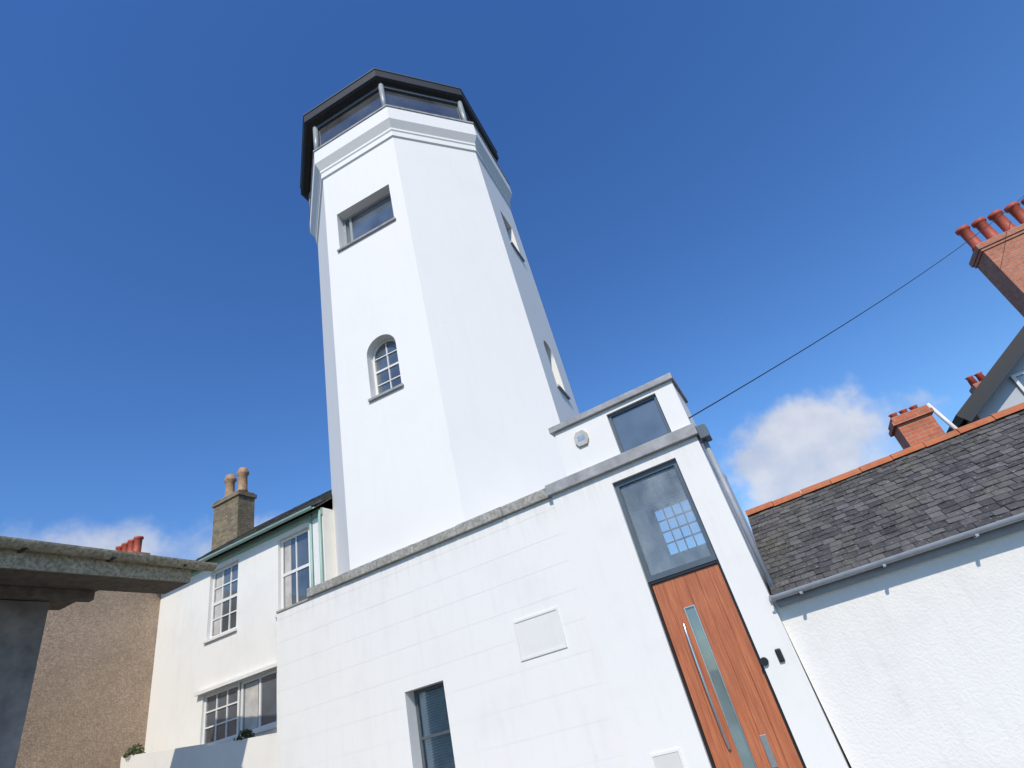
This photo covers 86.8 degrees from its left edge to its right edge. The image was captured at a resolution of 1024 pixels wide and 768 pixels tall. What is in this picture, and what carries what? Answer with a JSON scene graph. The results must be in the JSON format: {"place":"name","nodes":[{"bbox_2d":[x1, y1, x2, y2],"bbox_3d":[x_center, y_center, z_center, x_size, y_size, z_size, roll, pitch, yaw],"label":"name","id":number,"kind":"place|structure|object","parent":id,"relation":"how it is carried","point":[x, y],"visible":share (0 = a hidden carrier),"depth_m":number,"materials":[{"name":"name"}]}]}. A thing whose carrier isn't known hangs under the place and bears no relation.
{"place":"outdoors","nodes":[
{"label":"outdoors","id":0,"kind":"place"},
{"bbox_2d":[15,590,160,767],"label":"pebbledash house","id":1,"kind":"structure","parent":0,"point":[89,702],"depth_m":12.22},
{"bbox_2d":[120,733,276,767],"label":"garden wall","id":2,"kind":"structure","parent":0,"point":[257,752],"depth_m":10.54,"materials":[{"name":"white paint"}]},
{"bbox_2d":[123,743,145,758],"bbox_3d":[-8.236,7.995,11.806,0.399,0.258,0.408,-27,-33,18],"label":"wall plant","id":3,"kind":"object","parent":2,"relation":"on","point":[132,751],"depth_m":11.76,"materials":[{"name":"green plant"}]},
{"bbox_2d":[236,729,254,739],"bbox_3d":[-5.174,6.810,10.518,0.323,0.208,0.314,-7,-32,-13],"label":"wall plant","id":4,"kind":"object","parent":2,"relation":"on","point":[246,733],"depth_m":10.48,"materials":[{"name":"green plant"}]},
{"bbox_2d":[270,498,332,530],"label":"house roof rear battens","id":5,"kind":"object","parent":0,"point":[328,504],"depth_m":17.29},
{"bbox_2d":[317,86,378,129],"bbox_3d":[-5.126,-8.597,16.878,2.426,0.120,0.070,-24,-32,14],"label":"lantern rail","id":6,"kind":"object","parent":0,"point":[348,107],"visible":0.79,"depth_m":16.84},
{"bbox_2d":[301,70,498,201],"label":"lantern roof","id":7,"kind":"structure","parent":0,"point":[349,95],"depth_m":17.09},
{"bbox_2d":[300,68,496,188],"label":"lantern roof trim","id":8,"kind":"structure","parent":7,"relation":"attached to","point":[336,93],"depth_m":17.18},
{"bbox_2d":[383,85,457,105],"bbox_3d":[-2.858,-9.094,17.069,0.070,0.120,2.426,-59,-52,49],"label":"lantern rail","id":9,"kind":"object","parent":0,"point":[411,93],"visible":0.86,"depth_m":17.02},
{"bbox_2d":[0,0,1023,559],"label":"sky","id":10,"kind":"structure","parent":0,"point":[704,192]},
{"bbox_2d":[621,443,704,489],"bbox_3d":[1.841,1.389,8.395,2.330,0.038,1.040,-27,-33,18],"label":"door bay ceiling","id":11,"kind":"structure","parent":0,"point":[651,476],"depth_m":8.71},
{"bbox_2d":[630,493,710,574],"bbox_3d":[3.380,3.945,8.948,1.944,4.300,0.200,-27,-33,18],"label":"door bay rear wall","id":12,"kind":"structure","parent":0,"point":[659,560],"depth_m":9.75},
{"bbox_2d":[652,498,706,556],"bbox_3d":[3.025,2.580,9.765,0.716,0.876,0.055,-27,-33,18],"label":"stair window frame","id":13,"kind":"object","parent":12,"relation":"attached to","point":[656,519],"visible":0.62,"depth_m":9.87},
{"bbox_2d":[673,575,694,607],"bbox_3d":[2.231,2.691,7.021,0.140,0.376,0.055,-27,-33,18],"label":"door leaf top","id":14,"kind":"object","parent":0,"point":[683,591],"depth_m":7.00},
{"bbox_2d":[684,605,756,767],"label":"door glass trim","id":15,"kind":"structure","parent":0,"point":[715,689],"depth_m":6.42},
{"bbox_2d":[686,606,755,767],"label":"door glass strip","id":16,"kind":"object","parent":15,"relation":"in","point":[737,733],"depth_m":6.42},
{"bbox_2d":[707,563,803,767],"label":"door board","id":17,"kind":"object","parent":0,"point":[782,734],"depth_m":6.31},
{"bbox_2d":[702,445,851,767],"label":"door bay side wall","id":18,"kind":"structure","parent":0,"point":[762,574],"depth_m":7.49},
{"bbox_2d":[966,353,1023,424],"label":"gable wall","id":19,"kind":"structure","parent":0,"point":[1008,393],"depth_m":11.31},
{"bbox_2d":[946,326,1023,432],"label":"gable roof","id":20,"kind":"structure","parent":19,"relation":"on","point":[958,421],"depth_m":11.24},
{"bbox_2d":[963,339,1023,421],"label":"bargeboard","id":21,"kind":"object","parent":20,"relation":"attached to","point":[994,384],"visible":1,"depth_m":11.12,"materials":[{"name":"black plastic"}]},
{"bbox_2d":[977,233,1023,316],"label":"chimney stack","id":22,"kind":"object","parent":19,"relation":"on","point":[1000,267],"visible":1,"depth_m":17.61,"materials":[{"name":"red brick"}]},
{"bbox_2d":[974,230,1023,268],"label":"chimney corbel","id":23,"kind":"object","parent":22,"relation":"on","point":[993,245],"visible":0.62,"depth_m":17.86,"materials":[{"name":"red brick"}]},
{"bbox_2d":[969,223,1023,267],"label":"chimney cap","id":24,"kind":"object","parent":23,"relation":"on","point":[979,246],"visible":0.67,"depth_m":17.90,"materials":[{"name":"red brick"}]},
{"bbox_3d":[16.868,-5.002,18.141,2.500,0.050,1.000,-27,-33,18],"label":"big chimney mortar capping","id":25,"kind":"object","parent":24,"relation":"on","visible":0},
{"bbox_2d":[955,224,981,250],"bbox_3d":[15.740,-5.006,18.572,0.420,0.930,0.420,-27,-33,18],"label":"chimney pot","id":26,"kind":"object","parent":25,"relation":"on","point":[965,233],"visible":0.84,"depth_m":18.54,"materials":[{"name":"red ceramic"}]},
{"bbox_2d":[971,217,998,239],"bbox_3d":[16.164,-5.220,18.415,0.420,0.930,0.420,-27,-33,18],"label":"chimney pot","id":27,"kind":"object","parent":25,"relation":"on","point":[980,224],"visible":0.77,"depth_m":18.38,"materials":[{"name":"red ceramic"}]},
{"bbox_2d":[987,209,1015,231],"bbox_3d":[16.588,-5.433,18.258,0.420,0.930,0.420,-27,-33,18],"label":"chimney pot","id":28,"kind":"object","parent":25,"relation":"on","point":[1003,223],"visible":0.73,"depth_m":18.22,"materials":[{"name":"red ceramic"}]},
{"bbox_2d":[1004,201,1023,223],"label":"chimney pot","id":29,"kind":"object","parent":25,"relation":"on","point":[1016,211],"visible":0.88,"depth_m":18.11,"materials":[{"name":"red ceramic"}]},
{"bbox_2d":[689,196,1023,418],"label":"overhead cable","id":30,"kind":"object","parent":29,"relation":"attached to","point":[837,328],"visible":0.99,"depth_m":10.20,"materials":[{"name":"black plastic"}]},
{"bbox_2d":[1010,371,1023,392],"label":"gable window frame","id":31,"kind":"object","parent":19,"relation":"attached to","point":[1017,382],"visible":1,"depth_m":11.22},
{"label":"ground","id":32,"kind":"structure","parent":0,"visible":0},
{"bbox_2d":[0,536,217,767],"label":"lean to outbuilding","id":33,"kind":"structure","parent":32,"relation":"on","point":[39,580],"depth_m":8.49,"materials":[{"name":"grey concrete"}]},
{"bbox_2d":[115,536,149,554],"bbox_3d":[-16.455,12.629,22.162,1.800,12.530,0.800,-27,-33,18],"label":"brick chimney","id":34,"kind":"object","parent":32,"relation":"on","point":[134,545],"visible":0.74,"depth_m":24.94,"materials":[{"name":"red ceramic"}]},
{"bbox_2d":[144,507,336,752],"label":"house wall","id":35,"kind":"structure","parent":32,"relation":"on","point":[188,663],"depth_m":12.64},
{"bbox_2d":[203,628,236,643],"bbox_3d":[-6.819,5.914,12.690,1.120,0.058,0.140,-27,-33,18],"label":"sash window sill","id":36,"kind":"structure","parent":35,"relation":"attached to","point":[220,635],"depth_m":12.62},
{"bbox_2d":[202,683,240,743],"bbox_3d":[-6.363,7.269,11.873,1.146,1.026,0.055,-27,-33,18],"label":"casement window frame","id":37,"kind":"object","parent":35,"relation":"attached to","point":[238,685],"visible":0.78,"depth_m":11.87,"materials":[{"name":"white paint"}]},
{"bbox_2d":[205,687,237,743],"bbox_3d":[-6.360,7.271,11.878,1.078,0.958,0.006,-27,-33,18],"label":"casement window glass","id":38,"kind":"object","parent":37,"relation":"attached to","point":[221,716],"visible":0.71,"depth_m":11.87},
{"bbox_2d":[210,561,237,637],"bbox_3d":[-6.961,5.256,13.203,1.016,1.616,0.055,-27,-33,18],"label":"sash window frame","id":39,"kind":"object","parent":35,"relation":"attached to","point":[213,593],"visible":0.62,"depth_m":13.43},
{"bbox_2d":[214,572,222,634],"bbox_3d":[-7.205,5.373,13.294,0.250,1.450,0.004,-27,-33,18],"label":"curtain","id":40,"kind":"object","parent":39,"relation":"hanging from","point":[218,606],"visible":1,"depth_m":13.27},
{"bbox_2d":[220,571,224,632],"bbox_3d":[-7.086,5.318,13.248,0.030,1.480,0.037,-27,-33,18],"label":"sash window bar","id":41,"kind":"object","parent":39,"relation":"attached to","point":[222,603],"visible":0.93,"depth_m":13.18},
{"bbox_2d":[213,565,237,635],"bbox_3d":[-6.959,5.258,13.207,0.936,1.536,0.006,-27,-33,18],"label":"sash window glass","id":42,"kind":"object","parent":39,"relation":"in","point":[226,594],"visible":0.43,"depth_m":13.16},
{"bbox_2d":[228,567,232,629],"bbox_3d":[-6.838,5.192,13.156,0.030,1.480,0.037,-27,-33,18],"label":"sash window bar","id":43,"kind":"object","parent":39,"relation":"attached to","point":[230,599],"visible":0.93,"depth_m":13.10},
{"bbox_2d":[191,530,270,569],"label":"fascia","id":44,"kind":"structure","parent":35,"relation":"on","point":[237,546],"depth_m":16.54,"materials":[{"name":"paint"}]},
{"bbox_2d":[211,490,254,550],"bbox_3d":[-8.750,5.545,16.900,1.180,4.250,0.600,-27,-33,18],"label":"chimney stack","id":45,"kind":"object","parent":35,"relation":"on","point":[233,517],"visible":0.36,"depth_m":17.33,"materials":[{"name":"stone"}]},
{"bbox_2d":[224,474,236,495],"bbox_3d":[-9.546,3.504,18.323,0.380,0.850,0.380,-27,-33,18],"label":"chimney pot","id":46,"kind":"object","parent":45,"relation":"on","point":[230,480],"visible":0.83,"depth_m":18.29,"materials":[{"name":"ceramic"}]},
{"bbox_2d":[212,490,256,507],"bbox_3d":[-9.200,3.889,17.937,1.280,0.120,0.700,-27,-33,18],"label":"chimney corbel","id":47,"kind":"object","parent":45,"relation":"attached to","point":[229,497],"visible":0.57,"depth_m":17.68,"materials":[{"name":"stone"}]},
{"bbox_2d":[237,467,248,491],"bbox_3d":[-9.020,3.239,18.129,0.380,0.850,0.380,-27,-33,18],"label":"chimney pot","id":48,"kind":"object","parent":45,"relation":"on","point":[242,473],"visible":0.9,"depth_m":18.07,"materials":[{"name":"ceramic"}]},
{"bbox_2d":[194,662,276,696],"bbox_3d":[-6.045,6.493,11.874,2.650,0.070,0.130,-27,-33,18],"label":"window hood","id":49,"kind":"object","parent":35,"relation":"attached to","point":[238,679],"depth_m":11.81,"materials":[{"name":"white paint"}]},
{"bbox_2d":[234,724,276,740],"bbox_3d":[-5.262,7.177,11.149,1.250,0.058,0.110,-27,-33,18],"label":"casement window sill","id":50,"kind":"structure","parent":35,"relation":"attached to","point":[265,729],"depth_m":11.02,"materials":[{"name":"white paint"}]},
{"bbox_2d":[191,508,322,576],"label":"house fascia","id":51,"kind":"structure","parent":35,"relation":"attached to","point":[264,538],"depth_m":13.14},
{"bbox_2d":[198,506,313,560],"bbox_3d":[-7.082,4.089,13.303,5.950,0.055,0.110,-27,-33,18],"label":"house gutter","id":52,"kind":"object","parent":51,"relation":"attached to","point":[258,532],"visible":0.63,"depth_m":12.88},
{"bbox_2d":[240,669,276,735],"bbox_3d":[-5.345,6.757,11.497,1.146,1.026,0.055,-27,-33,18],"label":"casement window frame","id":53,"kind":"object","parent":35,"relation":"attached to","point":[242,698],"visible":0.53,"depth_m":11.63,"materials":[{"name":"white paint"}]},
{"bbox_2d":[244,680,257,729],"bbox_3d":[-5.577,6.878,11.581,0.400,0.880,0.003,-27,-33,18],"label":"curtain","id":54,"kind":"object","parent":53,"relation":"hanging from","point":[251,705],"visible":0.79,"depth_m":11.57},
{"bbox_2d":[243,673,276,729],"bbox_3d":[-5.342,6.759,11.501,1.078,0.958,0.006,-27,-33,18],"label":"casement window glass","id":55,"kind":"object","parent":53,"relation":"attached to","point":[269,701],"visible":0.5,"depth_m":11.43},
{"bbox_2d":[258,678,261,726],"bbox_3d":[-5.346,6.756,11.496,0.060,0.910,0.037,-27,-33,18],"label":"casement window bar","id":56,"kind":"object","parent":53,"relation":"attached to","point":[260,700],"visible":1,"depth_m":11.49,"materials":[{"name":"white paint"}]},
{"bbox_2d":[196,489,331,560],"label":"house roof","id":57,"kind":"structure","parent":35,"relation":"on","point":[317,499],"depth_m":14.95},
{"bbox_2d":[204,492,331,561],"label":"house roof battens","id":58,"kind":"object","parent":57,"relation":"on","point":[320,503],"visible":0.21,"depth_m":12.88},
{"bbox_2d":[281,528,307,608],"bbox_3d":[-4.938,4.274,12.437,0.966,1.696,0.055,-27,-33,18],"label":"sash window frame","id":59,"kind":"object","parent":35,"relation":"attached to","point":[282,564],"visible":0.41,"depth_m":12.71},
{"bbox_2d":[285,540,291,606],"bbox_3d":[-5.181,4.392,12.528,0.200,1.530,0.004,-27,-33,18],"label":"curtain","id":60,"kind":"object","parent":59,"relation":"hanging from","point":[288,590],"visible":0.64,"depth_m":12.48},
{"bbox_2d":[295,537,297,601],"bbox_3d":[-4.939,4.274,12.436,0.030,1.560,0.037,-27,-33,18],"label":"sash window bar","id":61,"kind":"object","parent":59,"relation":"attached to","point":[296,571],"visible":0.64,"depth_m":12.38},
{"bbox_2d":[284,532,309,603],"bbox_3d":[-4.936,4.277,12.441,0.886,1.616,0.006,-27,-33,18],"label":"sash window glass","id":62,"kind":"object","parent":59,"relation":"in","point":[303,559],"visible":0.43,"depth_m":12.44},
{"bbox_2d":[309,514,313,586],"bbox_3d":[-4.393,4.239,11.902,0.060,2.880,0.059,-27,-33,18],"label":"green downpipe","id":63,"kind":"object","parent":35,"relation":"attached to","point":[311,550],"visible":0.66,"depth_m":12.18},
{"bbox_2d":[318,510,323,582],"bbox_3d":[-4.156,4.120,11.814,0.060,2.880,0.059,-27,-33,18],"label":"green downpipe","id":64,"kind":"object","parent":35,"relation":"attached to","point":[320,545],"visible":0.66,"depth_m":12.10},
{"bbox_2d":[312,519,320,584],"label":"corner pier","id":65,"kind":"structure","parent":32,"relation":"on","point":[317,579],"depth_m":12.12,"materials":[{"name":"white paint"}]},
{"bbox_2d":[318,138,578,767],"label":"tower shaft","id":66,"kind":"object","parent":32,"relation":"on","point":[435,280],"visible":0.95,"depth_m":12.00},
{"bbox_2d":[337,217,395,252],"bbox_3d":[-3.689,-3.770,13.975,1.820,0.058,0.310,-24,-32,14],"label":"tower window sill","id":67,"kind":"structure","parent":66,"relation":"attached to","point":[366,234],"depth_m":13.84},
{"bbox_2d":[343,193,389,244],"bbox_3d":[-3.778,-4.301,14.502,1.716,1.396,0.055,-24,-32,14],"label":"tower window frame","id":68,"kind":"object","parent":66,"relation":"in","point":[359,212],"visible":0.38,"depth_m":14.81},
{"bbox_2d":[346,196,393,242],"bbox_3d":[-3.776,-4.299,14.506,1.636,1.316,0.006,-24,-32,14],"label":"tower window glass","id":69,"kind":"object","parent":68,"relation":"in","point":[372,217],"visible":0.43,"depth_m":14.60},
{"bbox_2d":[372,338,394,394],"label":"tower arched window frame","id":70,"kind":"object","parent":66,"relation":"attached to","point":[374,362],"visible":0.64,"depth_m":12.21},
{"bbox_2d":[375,341,401,393],"bbox_3d":[-2.721,-0.362,11.988,0.708,1.448,0.006,-24,-32,14],"label":"tower arched window glass","id":71,"kind":"object","parent":70,"relation":"in","point":[381,364],"visible":0.66,"depth_m":12.02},
{"bbox_2d":[368,383,403,401],"bbox_3d":[-2.611,0.226,11.446,0.880,0.058,0.260,-24,-32,14],"label":"tower arched window sill","id":72,"kind":"structure","parent":66,"relation":"attached to","point":[388,391],"depth_m":11.34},
{"bbox_2d":[310,106,511,244],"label":"cornice","id":73,"kind":"structure","parent":66,"relation":"on","point":[371,133],"depth_m":15.90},
{"bbox_2d":[318,90,461,145],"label":"lantern glazing","id":74,"kind":"structure","parent":73,"relation":"on","point":[351,117],"depth_m":16.71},
{"bbox_2d":[309,104,508,222],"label":"lantern sill","id":75,"kind":"structure","parent":73,"relation":"on","point":[362,120],"depth_m":16.21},
{"bbox_2d":[313,125,318,149],"bbox_3d":[-6.096,-7.557,16.851,0.170,1.450,0.170,-27,-33,18],"label":"lantern post","id":76,"kind":"object","parent":75,"relation":"on","point":[315,137],"visible":0.69,"depth_m":16.86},
{"bbox_2d":[378,83,386,105],"bbox_3d":[-3.865,-8.559,16.219,0.170,1.450,0.170,-27,-33,18],"label":"lantern post","id":77,"kind":"object","parent":75,"relation":"on","point":[382,94],"visible":0.69,"depth_m":16.22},
{"bbox_2d":[457,100,467,120],"bbox_3d":[-1.552,-8.553,17.234,0.170,1.450,0.170,-27,-33,18],"label":"lantern post","id":78,"kind":"object","parent":75,"relation":"on","point":[462,112],"visible":0.65,"depth_m":17.25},
{"bbox_2d":[277,497,627,767],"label":"wall","id":79,"kind":"structure","parent":32,"relation":"on","point":[361,659],"depth_m":8.32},
{"bbox_2d":[307,575,343,596],"bbox_3d":[-3.341,3.728,9.954,0.859,0.154,0.328,-27,-33,18],"label":"parapet coping","id":80,"kind":"object","parent":79,"relation":"on","point":[336,581],"visible":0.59,"depth_m":9.81,"materials":[{"name":"concrete"}]},
{"bbox_2d":[342,560,379,582],"bbox_3d":[-2.630,3.367,9.691,0.808,0.158,0.332,-27,-33,18],"label":"parapet coping","id":81,"kind":"object","parent":79,"relation":"on","point":[359,571],"visible":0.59,"depth_m":9.55,"materials":[{"name":"stone"}]},
{"bbox_2d":[376,544,415,567],"bbox_3d":[-1.941,3.019,9.434,0.806,0.158,0.336,-27,-33,18],"label":"parapet coping","id":82,"kind":"object","parent":79,"relation":"on","point":[395,556],"visible":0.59,"depth_m":9.29,"materials":[{"name":"stone"}]},
{"bbox_2d":[414,682,443,767],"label":"window frame","id":83,"kind":"object","parent":79,"relation":"attached to","point":[420,728],"visible":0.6,"depth_m":8.32,"materials":[{"name":"grey metal"}]},
{"bbox_2d":[422,730,449,739],"bbox_3d":[-1.079,5.229,8.086,0.630,0.040,0.044,-27,-33,18],"label":"window rail","id":84,"kind":"object","parent":83,"relation":"attached to","point":[436,734],"depth_m":8.09,"materials":[{"name":"grey metal"}]},
{"bbox_2d":[420,686,454,767],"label":"venetian blind","id":85,"kind":"object","parent":83,"relation":"attached to","point":[444,751],"visible":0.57,"depth_m":8.15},
{"bbox_2d":[413,527,459,552],"bbox_3d":[-1.220,2.659,9.166,0.881,0.153,0.335,-27,-33,18],"label":"parapet coping","id":86,"kind":"object","parent":79,"relation":"on","point":[435,540],"visible":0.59,"depth_m":9.03,"materials":[{"name":"stone"}]},
{"bbox_2d":[455,507,504,534],"bbox_3d":[-0.470,2.277,8.891,0.879,0.162,0.334,-27,-33,18],"label":"parapet coping","id":87,"kind":"object","parent":79,"relation":"on","point":[479,521],"visible":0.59,"depth_m":8.75,"materials":[{"name":"stone"}]},
{"bbox_2d":[501,488,550,516],"bbox_3d":[0.265,1.911,8.623,0.836,0.160,0.325,-27,-33,18],"label":"parapet coping","id":88,"kind":"object","parent":79,"relation":"on","point":[524,502],"visible":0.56,"depth_m":8.49,"materials":[{"name":"concrete"}]},
{"bbox_2d":[515,610,563,657],"bbox_3d":[0.391,3.547,7.671,0.690,0.480,0.016,-27,-33,18],"label":"plaque panel","id":89,"kind":"object","parent":79,"relation":"attached to","point":[539,634],"visible":1,"depth_m":7.66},
{"bbox_2d":[513,607,566,660],"bbox_3d":[0.388,3.545,7.668,0.740,0.531,0.026,-27,-33,18],"label":"wall plaque","id":90,"kind":"object","parent":79,"relation":"attached to","point":[548,651],"depth_m":7.64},
{"bbox_2d":[552,436,849,767],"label":"door bay wall","id":91,"kind":"structure","parent":32,"relation":"on","point":[651,708],"depth_m":6.90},
{"bbox_2d":[545,423,702,496],"bbox_3d":[1.654,1.215,8.123,2.410,0.168,0.480,-27,-33,18],"label":"door bay coping","id":92,"kind":"object","parent":91,"relation":"on","point":[675,437],"depth_m":7.90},
{"bbox_2d":[554,380,703,475],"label":"block","id":93,"kind":"structure","parent":91,"relation":"on","point":[601,445],"depth_m":8.29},
{"bbox_2d":[574,430,588,446],"bbox_3d":[1.083,0.847,8.436,0.220,0.240,0.039,-27,-33,18],"label":"alarm box","id":94,"kind":"object","parent":93,"relation":"attached to","point":[583,442],"visible":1,"depth_m":8.40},
{"bbox_2d":[548,373,687,437],"bbox_3d":[1.743,0.513,8.827,2.100,0.100,1.090,-27,-33,18],"label":"coping","id":95,"kind":"object","parent":93,"relation":"on","point":[650,385],"visible":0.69,"depth_m":8.38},
{"bbox_2d":[608,395,670,452],"bbox_3d":[1.921,0.621,8.159,0.806,0.686,0.055,-27,-33,18],"label":"window frame","id":96,"kind":"object","parent":93,"relation":"on","point":[629,408],"visible":0.66,"depth_m":8.22,"materials":[{"name":"grey metal"}]},
{"bbox_2d":[612,399,668,450],"bbox_3d":[1.924,0.623,8.163,0.756,0.636,0.006,-27,-33,18],"label":"window glass","id":97,"kind":"object","parent":96,"relation":"attached to","point":[640,424],"visible":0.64,"depth_m":8.16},
{"bbox_2d":[644,538,657,553],"bbox_3d":[2.089,2.437,8.163,0.200,0.240,0.200,-27,-33,18],"label":"pendant lamp","id":98,"kind":"object","parent":91,"relation":"hanging from","point":[650,545],"visible":1,"depth_m":8.09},
{"bbox_2d":[622,469,684,511],"bbox_3d":[2.459,1.855,9.415,2.280,0.010,1.520,-27,-33,18],"label":"glass","id":99,"kind":"object","parent":91,"relation":"on","point":[662,486],"visible":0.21,"depth_m":9.42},
{"bbox_2d":[614,459,717,582],"bbox_3d":[2.094,1.876,7.490,0.974,1.427,0.100,-27,-33,18],"label":"fanlight frame","id":100,"kind":"object","parent":91,"relation":"attached to","point":[650,577],"visible":0.88,"depth_m":7.44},
{"bbox_2d":[649,748,685,767],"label":"meter hatch frame","id":101,"kind":"object","parent":91,"relation":"attached to","point":[666,752],"visible":1,"depth_m":6.36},
{"bbox_2d":[653,752,682,767],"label":"meter hatch","id":102,"kind":"object","parent":101,"relation":"in","point":[671,760],"visible":1,"depth_m":6.33,"materials":[{"name":"paint"}]},
{"bbox_2d":[695,423,712,441],"bbox_3d":[2.705,0.696,7.623,0.130,0.200,0.250,-27,-33,18],"label":"coping end box","id":103,"kind":"object","parent":91,"relation":"attached to","point":[703,432],"visible":0.91,"depth_m":7.53,"materials":[{"name":"grey metal"}]},
{"bbox_2d":[648,560,806,767],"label":"door frame","id":104,"kind":"object","parent":91,"relation":"attached to","point":[650,584],"visible":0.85,"depth_m":6.58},
{"bbox_2d":[652,582,729,767],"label":"door board","id":105,"kind":"object","parent":104,"relation":"in","point":[703,713],"depth_m":6.59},
{"bbox_2d":[663,578,742,767],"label":"door board","id":106,"kind":"object","parent":104,"relation":"in","point":[731,754],"depth_m":6.56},
{"bbox_2d":[683,624,730,749],"bbox_3d":[2.305,3.577,6.463,0.032,1.351,0.101,-27,-33,18],"label":"door pull handle","id":107,"kind":"object","parent":106,"relation":"attached to","point":[707,691],"visible":1,"depth_m":6.40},
{"bbox_2d":[683,571,771,767],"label":"door board","id":108,"kind":"object","parent":104,"relation":"in","point":[741,707],"depth_m":6.43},
{"bbox_2d":[695,567,788,767],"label":"door board","id":109,"kind":"object","parent":104,"relation":"in","point":[749,689],"depth_m":6.40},
{"bbox_2d":[759,734,777,767],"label":"letter plate","id":110,"kind":"object","parent":104,"relation":"attached to","point":[768,751],"visible":1,"depth_m":5.98,"materials":[{"name":"metal"}]},
{"bbox_2d":[745,402,1023,767],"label":"slate roof outbuilding","id":111,"kind":"structure","parent":32,"relation":"on","point":[896,597],"depth_m":5.86,"materials":[{"name":"paint"}]},
{"bbox_2d":[702,440,773,586],"bbox_3d":[2.941,1.641,7.088,0.070,2.060,0.069,-27,-33,18],"label":"downpipe","id":112,"kind":"object","parent":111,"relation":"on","point":[756,552],"visible":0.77,"depth_m":7.02,"materials":[{"name":"grey plastic"}]},
{"bbox_2d":[888,405,945,448],"bbox_3d":[8.873,2.706,10.166,0.760,5.140,0.820,-27,-33,18],"label":"brick chimney","id":113,"kind":"object","parent":32,"relation":"on","point":[915,425],"visible":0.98,"depth_m":11.00,"materials":[{"name":"red brick"}]},
{"bbox_2d":[926,403,957,429],"bbox_3d":[8.858,0.858,10.841,0.366,1.240,0.120,-27,-33,18],"label":"flue pipe","id":114,"kind":"object","parent":113,"relation":"attached to","point":[944,419],"visible":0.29,"depth_m":10.96,"materials":[{"name":"white paint"}]},
{"bbox_2d":[965,372,984,393],"bbox_3d":[20.490,3.500,20.441,0.660,9.240,0.800,-27,-33,18],"label":"brick chimney","id":115,"kind":"object","parent":32,"relation":"on","point":[973,382],"visible":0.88,"depth_m":22.58,"materials":[{"name":"red ceramic"}]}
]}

